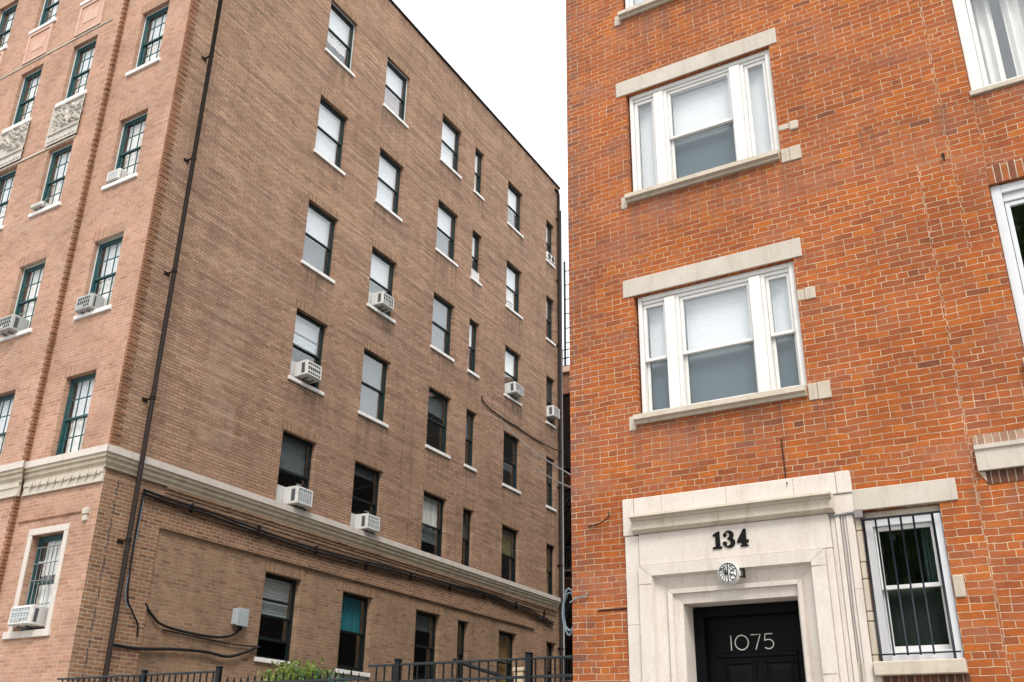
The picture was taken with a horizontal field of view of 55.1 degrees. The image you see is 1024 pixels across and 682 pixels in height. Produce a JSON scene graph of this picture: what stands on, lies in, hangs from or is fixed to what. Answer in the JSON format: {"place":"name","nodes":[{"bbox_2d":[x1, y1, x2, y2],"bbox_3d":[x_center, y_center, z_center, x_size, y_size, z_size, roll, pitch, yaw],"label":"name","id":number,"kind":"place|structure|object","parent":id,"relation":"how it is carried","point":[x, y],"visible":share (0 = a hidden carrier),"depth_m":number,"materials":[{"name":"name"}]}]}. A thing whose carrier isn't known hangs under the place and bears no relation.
{"place":"outdoors","nodes":[
{"label":"outdoors","id":0,"kind":"place"},
{"bbox_2d":[393,0,569,365],"label":"sky","id":1,"kind":"structure","parent":0,"point":[511,54],"materials":[{"name":"white"}]},
{"bbox_2d":[563,365,572,681],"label":"back house","id":2,"kind":"structure","parent":0,"point":[567,491],"depth_m":41.29,"materials":[{"name":"orange brick"}]},
{"bbox_2d":[563,261,569,366],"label":"roof ladder","id":3,"kind":"object","parent":2,"relation":"on","point":[565,299],"visible":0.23,"depth_m":44.23,"materials":[{"name":"black metal"}]},
{"bbox_2d":[563,394,569,432],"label":"window","id":4,"kind":"structure","parent":2,"relation":"in","point":[568,395],"depth_m":42.45,"materials":[{"name":"black paint"}]},
{"bbox_2d":[563,444,572,681],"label":"fire escape","id":5,"kind":"object","parent":2,"relation":"attached to","point":[568,506],"visible":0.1,"depth_m":38.65,"materials":[{"name":"black paint"}]},
{"bbox_2d":[564,489,571,569],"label":"window","id":6,"kind":"structure","parent":2,"relation":"in","point":[566,490],"depth_m":40.19,"materials":[{"name":"black paint"}]},
{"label":"courtyard","id":7,"kind":"structure","parent":0,"visible":0},
{"bbox_2d":[57,666,222,681],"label":"iron fence","id":8,"kind":"object","parent":7,"relation":"on","point":[144,674],"visible":1,"depth_m":13.76,"materials":[{"name":"black metal"}]},
{"bbox_2d":[0,0,564,681],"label":"apartment block","id":9,"kind":"structure","parent":7,"relation":"on","point":[302,180],"depth_m":22.14,"materials":[{"name":"brown brick"}]},
{"bbox_2d":[0,169,16,230],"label":"window","id":10,"kind":"structure","parent":9,"relation":"in","point":[8,185],"depth_m":22.71,"materials":[{"name":"glass"}]},
{"bbox_2d":[0,3,17,51],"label":"window","id":11,"kind":"structure","parent":9,"relation":"in","point":[5,34],"depth_m":26.04,"materials":[{"name":"white glass"}]},
{"bbox_2d":[0,377,20,456],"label":"window","id":12,"kind":"structure","parent":9,"relation":"in","point":[5,408],"depth_m":19.38,"materials":[{"name":"white glass"}]},
{"bbox_2d":[0,313,30,336],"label":"window air conditioner","id":13,"kind":"object","parent":9,"relation":"on","point":[12,324],"depth_m":19.85,"materials":[{"name":"white paint"}]},
{"bbox_2d":[2,68,41,132],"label":"window","id":14,"kind":"structure","parent":9,"relation":"in","point":[34,84],"depth_m":23.81,"materials":[{"name":"teal paint"}]},
{"bbox_2d":[0,246,50,342],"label":"window","id":15,"kind":"structure","parent":9,"relation":"in","point":[35,281],"depth_m":20.54,"materials":[{"name":"white glass"}]},
{"bbox_2d":[7,604,48,629],"bbox_3d":[-8.267,4.689,16.608,0.900,0.379,0.362,-13,-30,29],"label":"window air conditioner","id":16,"kind":"object","parent":9,"relation":"on","point":[33,616],"depth_m":16.41,"materials":[{"name":"silver metal"}]},
{"bbox_2d":[2,523,70,639],"bbox_3d":[-8.050,4.158,16.904,1.260,1.880,0.348,-13,-27,29],"label":"window","id":17,"kind":"structure","parent":9,"relation":"in","point":[56,546],"depth_m":16.99,"materials":[{"name":"teal paint"}]},
{"bbox_2d":[30,198,51,210],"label":"window air conditioner","id":18,"kind":"object","parent":9,"relation":"on","point":[38,205],"depth_m":21.11,"materials":[{"name":"white paint"}]},
{"bbox_2d":[28,0,59,35],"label":"window","id":19,"kind":"structure","parent":9,"relation":"in","point":[52,18],"depth_m":24.87,"materials":[{"name":"teal paint"}]},
{"bbox_2d":[28,143,72,217],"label":"window","id":20,"kind":"structure","parent":9,"relation":"in","point":[63,161],"depth_m":21.67,"materials":[{"name":"glass"}]},
{"bbox_2d":[55,39,96,106],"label":"window","id":21,"kind":"structure","parent":9,"relation":"in","point":[86,62],"depth_m":22.85,"materials":[{"name":"teal paint"}]},
{"bbox_2d":[56,356,100,454],"bbox_3d":[-7.988,1.292,18.160,1.010,1.880,0.283,-13,-27,29],"label":"window","id":22,"kind":"structure","parent":9,"relation":"in","point":[84,392],"depth_m":18.30,"materials":[{"name":"white glass"}]},
{"bbox_2d":[80,0,92,6],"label":"window","id":23,"kind":"structure","parent":9,"relation":"in","point":[85,2],"depth_m":23.54,"materials":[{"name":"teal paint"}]},
{"bbox_2d":[75,293,106,313],"bbox_3d":[-8.287,-0.725,19.071,0.780,0.514,0.311,-13,-28,29],"label":"window air conditioner","id":24,"kind":"object","parent":9,"relation":"on","point":[89,302],"depth_m":18.86,"materials":[{"name":"white paint"}]},
{"bbox_2d":[73,220,127,320],"bbox_3d":[-7.960,-1.359,19.299,1.070,1.970,0.328,-13,-27,29],"label":"window","id":25,"kind":"structure","parent":9,"relation":"in","point":[110,262],"depth_m":19.48,"materials":[{"name":"white glass"}]},
{"bbox_2d":[106,168,129,183],"bbox_3d":[-8.259,-3.331,20.277,0.700,0.317,0.228,-13,-31,29],"label":"window air conditioner","id":26,"kind":"object","parent":9,"relation":"attached to","point":[116,174],"depth_m":20.12,"materials":[{"name":"silver metal"}]},
{"bbox_2d":[101,98,151,190],"bbox_3d":[-7.920,-4.061,20.482,1.070,1.970,0.328,-13,-27,29],"label":"window","id":27,"kind":"structure","parent":9,"relation":"in","point":[136,135],"depth_m":20.65,"materials":[{"name":"glass"}]},
{"bbox_2d":[125,0,168,76],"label":"window","id":28,"kind":"structure","parent":9,"relation":"in","point":[152,57],"depth_m":21.81,"materials":[{"name":"white glass"}]},
{"bbox_2d":[113,643,258,657],"bbox_3d":[-5.830,5.568,17.883,0.076,0.388,3.511,-11,-27,26],"label":"black cable","id":29,"kind":"object","parent":9,"relation":"attached to","point":[179,649],"visible":1,"depth_m":17.62,"materials":[{"name":"rubber"}]},
{"bbox_2d":[145,602,239,638],"bbox_3d":[-5.850,5.186,18.034,0.067,0.429,2.414,-12,-27,27],"label":"black cable","id":30,"kind":"object","parent":9,"relation":"attached to","point":[185,631],"visible":1,"depth_m":17.84,"materials":[{"name":"rubber"}]},
{"bbox_2d":[163,629,259,647],"bbox_3d":[-5.591,5.605,18.404,0.037,0.083,2.521,-11,-27,26],"label":"black cable","id":31,"kind":"object","parent":9,"relation":"attached to","point":[208,639],"visible":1,"depth_m":18.27,"materials":[{"name":"rubber"}]},
{"bbox_2d":[231,607,248,630],"bbox_3d":[-5.279,5.398,19.021,0.156,0.402,0.316,-11,-27,26],"label":"junction box","id":32,"kind":"object","parent":9,"relation":"attached to","point":[240,616],"visible":1,"depth_m":18.96,"materials":[{"name":"grey metal"}]},
{"bbox_2d":[254,560,304,666],"bbox_3d":[-4.863,5.623,20.199,0.311,1.975,1.250,-11,-27,26],"label":"window","id":33,"kind":"structure","parent":9,"relation":"in","point":[275,604],"depth_m":20.46,"materials":[{"name":"black glass"}]},
{"bbox_2d":[275,484,312,508],"bbox_3d":[-4.678,3.267,21.023,0.418,0.584,0.840,-12,-27,26],"label":"window air conditioner","id":34,"kind":"object","parent":9,"relation":"on","point":[298,497],"depth_m":20.94,"materials":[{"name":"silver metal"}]},
{"bbox_2d":[279,419,318,510],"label":"window","id":35,"kind":"structure","parent":9,"relation":"in","point":[293,448],"depth_m":21.71,"materials":[{"name":"grey glass"}]},
{"bbox_2d":[290,359,321,383],"bbox_3d":[-4.696,0.593,22.128,0.398,0.564,0.840,-15,-28,25],"label":"window air conditioner","id":36,"kind":"object","parent":9,"relation":"attached to","point":[307,371],"depth_m":22.05,"materials":[{"name":"white paint"}]},
{"bbox_2d":[288,298,329,395],"bbox_3d":[-4.729,0.163,22.558,0.281,1.975,1.250,-11,-27,26],"label":"window","id":37,"kind":"structure","parent":9,"relation":"in","point":[305,333],"depth_m":22.81,"materials":[{"name":"white glass"}]},
{"bbox_2d":[301,190,340,283],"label":"window","id":38,"kind":"structure","parent":9,"relation":"in","point":[317,228],"depth_m":23.89,"materials":[{"name":"glass"}]},
{"bbox_2d":[313,86,349,175],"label":"window","id":39,"kind":"structure","parent":9,"relation":"in","point":[328,124],"depth_m":25.14,"materials":[{"name":"white glass"}]},
{"bbox_2d":[124,489,553,636],"bbox_3d":[-2.668,6.746,23.676,0.095,2.561,16.616,-11,-27,26],"label":"cable bundle","id":40,"kind":"object","parent":9,"relation":"attached to","point":[191,507],"visible":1,"depth_m":20.61,"materials":[{"name":"black rubber"}]},
{"bbox_2d":[325,0,358,77],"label":"window","id":41,"kind":"structure","parent":9,"relation":"in","point":[339,31],"depth_m":26.43,"materials":[{"name":"white glass"}]},
{"bbox_2d":[335,580,374,676],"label":"window","id":42,"kind":"structure","parent":9,"relation":"in","point":[351,604],"depth_m":22.53,"materials":[{"name":"black glass"}]},
{"bbox_2d":[350,511,379,532],"bbox_3d":[-3.489,4.200,23.040,0.408,0.564,0.840,-12,-27,26],"label":"window air conditioner","id":43,"kind":"object","parent":9,"relation":"on","point":[368,522],"depth_m":22.96,"materials":[{"name":"silver metal"}]},
{"bbox_2d":[352,451,384,533],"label":"window","id":44,"kind":"structure","parent":9,"relation":"in","point":[360,470],"depth_m":23.83,"materials":[{"name":"green paint"}]},
{"bbox_2d":[358,339,391,427],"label":"window","id":45,"kind":"structure","parent":9,"relation":"in","point":[371,373],"depth_m":24.81,"materials":[{"name":"grey glass"}]},
{"bbox_2d":[368,291,393,312],"bbox_3d":[-3.426,-1.051,25.311,0.402,0.409,0.820,-12,-27,26],"label":"window air conditioner","id":46,"kind":"object","parent":9,"relation":"attached to","point":[383,301],"depth_m":25.27,"materials":[{"name":"white paint"}]},
{"bbox_2d":[367,238,398,323],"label":"window","id":47,"kind":"structure","parent":9,"relation":"in","point":[379,270],"depth_m":26.01,"materials":[{"name":"white glass"}]},
{"bbox_2d":[375,140,405,221],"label":"window","id":48,"kind":"structure","parent":9,"relation":"in","point":[386,174],"depth_m":27.23,"materials":[{"name":"glass"}]},
{"bbox_2d":[383,49,410,128],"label":"window","id":49,"kind":"structure","parent":9,"relation":"in","point":[393,85],"depth_m":28.48,"materials":[{"name":"white glass"}]},
{"bbox_2d":[413,600,441,679],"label":"window","id":50,"kind":"structure","parent":9,"relation":"in","point":[423,619],"depth_m":25.02,"materials":[{"name":"black glass"}]},
{"bbox_2d":[421,481,447,556],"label":"window","id":51,"kind":"structure","parent":9,"relation":"in","point":[430,506],"depth_m":26.13,"materials":[{"name":"green paint"}]},
{"bbox_2d":[425,378,451,458],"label":"window","id":52,"kind":"structure","parent":9,"relation":"in","point":[435,405],"depth_m":27.32,"materials":[{"name":"green paint"}]},
{"bbox_2d":[430,284,455,361],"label":"window","id":53,"kind":"structure","parent":9,"relation":"in","point":[439,311],"depth_m":28.39,"materials":[{"name":"white glass"}]},
{"bbox_2d":[435,192,459,267],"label":"window","id":54,"kind":"structure","parent":9,"relation":"in","point":[444,221],"depth_m":29.64,"materials":[{"name":"glass"}]},
{"bbox_2d":[440,106,462,179],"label":"window","id":55,"kind":"structure","parent":9,"relation":"in","point":[448,136],"depth_m":30.90,"materials":[{"name":"glass"}]},
{"bbox_2d":[457,611,469,681],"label":"window","id":56,"kind":"structure","parent":9,"relation":"in","point":[460,615],"depth_m":26.34,"materials":[{"name":"green paint"}]},
{"bbox_2d":[462,499,474,566],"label":"window","id":57,"kind":"structure","parent":9,"relation":"in","point":[466,504],"depth_m":27.51,"materials":[{"name":"black glass"}]},
{"bbox_2d":[464,401,477,471],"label":"window","id":58,"kind":"structure","parent":9,"relation":"in","point":[469,406],"depth_m":28.64,"materials":[{"name":"green paint"}]},
{"bbox_2d":[467,311,479,378],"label":"window","id":59,"kind":"structure","parent":9,"relation":"in","point":[471,315],"depth_m":29.80,"materials":[{"name":"glass"}]},
{"bbox_2d":[471,268,478,280],"bbox_3d":[-1.173,-2.021,30.511,0.050,0.360,0.520,-11,-27,26],"label":"window board","id":60,"kind":"object","parent":9,"relation":"attached to","point":[474,274],"depth_m":30.54,"materials":[{"name":"white"}]},
{"bbox_2d":[470,223,482,286],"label":"window","id":61,"kind":"structure","parent":9,"relation":"in","point":[474,227],"depth_m":31.07,"materials":[{"name":"green paint"}]},
{"bbox_2d":[473,141,484,200],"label":"window","id":62,"kind":"structure","parent":9,"relation":"in","point":[477,145],"depth_m":32.24,"materials":[{"name":"glass"}]},
{"bbox_2d":[498,622,517,681],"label":"window","id":63,"kind":"structure","parent":9,"relation":"in","point":[502,652],"depth_m":28.37,"materials":[{"name":"black glass"}]},
{"bbox_2d":[506,300,512,307],"bbox_3d":[-0.118,-1.185,32.189,0.145,0.175,0.340,-11,-27,26],"label":"sill box","id":64,"kind":"object","parent":9,"relation":"on","point":[509,304],"visible":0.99,"depth_m":32.11,"materials":[{"name":"white"}]},
{"bbox_2d":[501,516,519,581],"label":"window","id":65,"kind":"structure","parent":9,"relation":"in","point":[506,532],"depth_m":29.59,"materials":[{"name":"black glass"}]},
{"bbox_2d":[502,423,520,493],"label":"window","id":66,"kind":"structure","parent":9,"relation":"in","point":[507,467],"depth_m":30.63,"materials":[{"name":"green paint"}]},
{"bbox_2d":[504,338,521,406],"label":"window","id":67,"kind":"structure","parent":9,"relation":"in","point":[508,358],"depth_m":31.88,"materials":[{"name":"white glass"}]},
{"bbox_2d":[504,381,523,398],"bbox_3d":[-0.011,1.464,31.142,0.422,0.564,0.880,-15,-28,25],"label":"window air conditioner","id":68,"kind":"object","parent":9,"relation":"attached to","point":[513,389],"depth_m":31.05,"materials":[{"name":"white paint"}]},
{"bbox_2d":[505,253,522,319],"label":"window","id":69,"kind":"structure","parent":9,"relation":"in","point":[510,281],"depth_m":33.06,"materials":[{"name":"white glass"}]},
{"bbox_2d":[507,175,523,238],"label":"window","id":70,"kind":"structure","parent":9,"relation":"in","point":[512,213],"depth_m":34.31,"materials":[{"name":"glass"}]},
{"bbox_2d":[481,396,560,451],"bbox_3d":[0.351,2.745,31.381,0.116,0.351,5.241,-12,-27,27],"label":"black cable","id":71,"kind":"object","parent":9,"relation":"attached to","point":[517,426],"visible":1,"depth_m":31.03,"materials":[{"name":"rubber"}]},
{"bbox_2d":[546,251,554,264],"bbox_3d":[1.389,-3.023,35.915,0.116,0.300,0.640,-11,-27,26],"label":"window fan","id":72,"kind":"object","parent":9,"relation":"attached to","point":[550,257],"depth_m":35.83,"materials":[{"name":"white paint"}]},
{"bbox_2d":[546,214,554,268],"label":"window","id":73,"kind":"structure","parent":9,"relation":"in","point":[548,218],"depth_m":36.53,"materials":[{"name":"glass"}]},
{"bbox_2d":[546,634,555,681],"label":"window","id":74,"kind":"structure","parent":9,"relation":"in","point":[549,638],"depth_m":30.53,"materials":[{"name":"black glass"}]},
{"bbox_2d":[546,536,555,594],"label":"window","id":75,"kind":"structure","parent":9,"relation":"in","point":[550,541],"depth_m":31.68,"materials":[{"name":"black glass"}]},
{"bbox_2d":[546,369,555,428],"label":"window","id":76,"kind":"structure","parent":9,"relation":"in","point":[548,373],"depth_m":34.07,"materials":[{"name":"black glass"}]},
{"bbox_2d":[546,289,555,345],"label":"window","id":77,"kind":"structure","parent":9,"relation":"in","point":[548,293],"depth_m":35.23,"materials":[{"name":"green paint"}]},
{"bbox_2d":[546,449,556,511],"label":"window","id":78,"kind":"structure","parent":9,"relation":"in","point":[548,453],"depth_m":32.78,"materials":[{"name":"green paint"}]},
{"bbox_2d":[546,405,559,421],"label":"window air conditioner","id":79,"kind":"object","parent":9,"relation":"attached to","point":[552,412],"depth_m":33.27,"materials":[{"name":"white paint"}]},
{"bbox_2d":[226,669,366,681],"bbox_3d":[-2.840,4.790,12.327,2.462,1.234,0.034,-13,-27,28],"label":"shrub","id":80,"kind":"object","parent":7,"relation":"on","point":[342,679],"visible":1,"depth_m":12.33,"materials":[{"name":"green plant"}]},
{"bbox_2d":[256,658,348,681],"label":"shrub","id":81,"kind":"object","parent":7,"relation":"on","point":[298,672],"visible":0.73,"depth_m":12.81,"materials":[{"name":"green plant"}]},
{"bbox_2d":[367,652,572,681],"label":"iron fence","id":82,"kind":"object","parent":7,"relation":"on","point":[528,658],"visible":0.94,"depth_m":11.19,"materials":[{"name":"black metal"}]},
{"bbox_2d":[452,658,513,681],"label":"stair handrail","id":83,"kind":"object","parent":7,"relation":"on","point":[484,670],"visible":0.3,"depth_m":13.76,"materials":[{"name":"black metal"}]},
{"bbox_2d":[513,667,524,681],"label":"timber post","id":84,"kind":"object","parent":7,"relation":"on","point":[520,671],"visible":0.72,"depth_m":12.32,"materials":[{"name":"beige wood"}]},
{"label":"ground","id":85,"kind":"structure","parent":0,"visible":0},
{"bbox_2d":[566,0,1023,681],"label":"row house","id":86,"kind":"structure","parent":85,"relation":"on","point":[794,234],"depth_m":10.57,"materials":[{"name":"orange brick"}]},
{"bbox_2d":[500,418,570,475],"bbox_3d":[0.250,2.030,20.899,0.022,6.768,17.234,2,-24,-4],"label":"overhead wire","id":87,"kind":"object","parent":86,"relation":"attached to","point":[539,454],"visible":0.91,"depth_m":16.86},
{"bbox_2d":[526,456,570,487],"bbox_3d":[0.648,2.710,21.418,0.022,6.188,18.687,1,-24,-1],"label":"overhead wire","id":88,"kind":"object","parent":86,"relation":"attached to","point":[550,477],"visible":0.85,"depth_m":17.65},
{"bbox_2d":[562,588,588,635],"bbox_3d":[0.700,2.971,10.807,0.417,0.524,0.145,-36,-43,54],"label":"cable coil","id":89,"kind":"object","parent":86,"relation":"attached to","point":[563,611],"visible":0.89,"depth_m":10.88,"materials":[{"name":"grey rubber"}]},
{"bbox_2d":[588,511,609,526],"bbox_3d":[0.967,1.991,10.971,0.289,0.150,0.057,-13,-27,29],"label":"thin wire","id":90,"kind":"object","parent":86,"relation":"attached to","point":[602,521],"visible":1,"depth_m":10.94,"materials":[{"name":"black rubber"}]},
{"bbox_2d":[598,608,626,610],"bbox_3d":[1.097,2.887,10.539,0.370,0.014,0.032,-13,-27,29],"label":"iron strap","id":91,"kind":"object","parent":86,"relation":"attached to","point":[613,609],"visible":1,"depth_m":10.53,"materials":[{"name":"brown metal"}]},
{"bbox_2d":[615,0,673,26],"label":"window","id":92,"kind":"structure","parent":86,"relation":"in","point":[640,6],"depth_m":13.40,"materials":[{"name":"white paint"}]},
{"bbox_2d":[615,27,801,209],"bbox_3d":[2.402,-2.752,12.281,2.305,1.960,0.320,-13,-27,29],"label":"window","id":93,"kind":"structure","parent":86,"relation":"in","point":[727,127],"depth_m":12.35,"materials":[{"name":"white paint"}]},
{"bbox_2d":[622,237,831,430],"bbox_3d":[2.360,-0.048,11.098,2.302,1.922,0.318,-13,-27,29],"label":"window","id":94,"kind":"structure","parent":86,"relation":"in","point":[735,357],"depth_m":11.15,"materials":[{"name":"white paint"}]},
{"bbox_2d":[713,529,748,549],"bbox_3d":[2.241,2.033,10.070,0.384,0.179,0.014,-13,-27,29],"label":"house number","id":95,"kind":"object","parent":86,"relation":"attached to","point":[742,539],"visible":1,"depth_m":10.06,"materials":[{"name":"black paint"}]},
{"bbox_2d":[718,561,745,584],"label":"wall lamp","id":96,"kind":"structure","parent":86,"relation":"attached to","point":[729,572],"depth_m":9.87,"materials":[{"name":"white glass"}]},
{"bbox_2d":[693,601,805,681],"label":"door","id":97,"kind":"structure","parent":86,"relation":"in","point":[713,626],"depth_m":10.05,"materials":[{"name":"black paint"}]},
{"bbox_2d":[730,633,773,650],"bbox_3d":[2.459,3.083,10.044,0.457,0.158,0.014,-13,-27,29],"label":"house number","id":98,"kind":"object","parent":97,"relation":"attached to","point":[748,641],"visible":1,"depth_m":10.05,"materials":[{"name":"white paint"}]},
{"bbox_2d":[781,439,787,483],"bbox_3d":[2.801,1.237,10.082,0.017,0.504,0.072,0,-24,3],"label":"thin wire","id":99,"kind":"object","parent":86,"relation":"attached to","point":[783,460],"visible":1,"depth_m":10.12,"materials":[{"name":"black metal"}]},
{"bbox_2d":[842,518,862,681],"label":"thin wire","id":100,"kind":"object","parent":86,"relation":"attached to","point":[852,600],"visible":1,"depth_m":9.25,"materials":[{"name":"grey metal"}]},
{"bbox_2d":[828,509,960,660],"bbox_3d":[3.544,2.241,9.142,1.031,1.412,0.052,-13,-27,29],"label":"window grille","id":101,"kind":"object","parent":86,"relation":"attached to","point":[858,513],"depth_m":9.10,"materials":[{"name":"black metal"}]},
{"bbox_2d":[852,478,970,681],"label":"window","id":102,"kind":"structure","parent":86,"relation":"in","point":[924,667],"depth_m":9.17,"materials":[{"name":"white paint"}]},
{"bbox_2d":[952,0,1023,96],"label":"window","id":103,"kind":"structure","parent":86,"relation":"in","point":[987,50],"depth_m":10.77,"materials":[{"name":"white paint"}]},
{"bbox_2d":[986,157,1023,363],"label":"window","id":104,"kind":"structure","parent":86,"relation":"in","point":[1004,196],"depth_m":9.89,"materials":[{"name":"white paint"}]}
]}

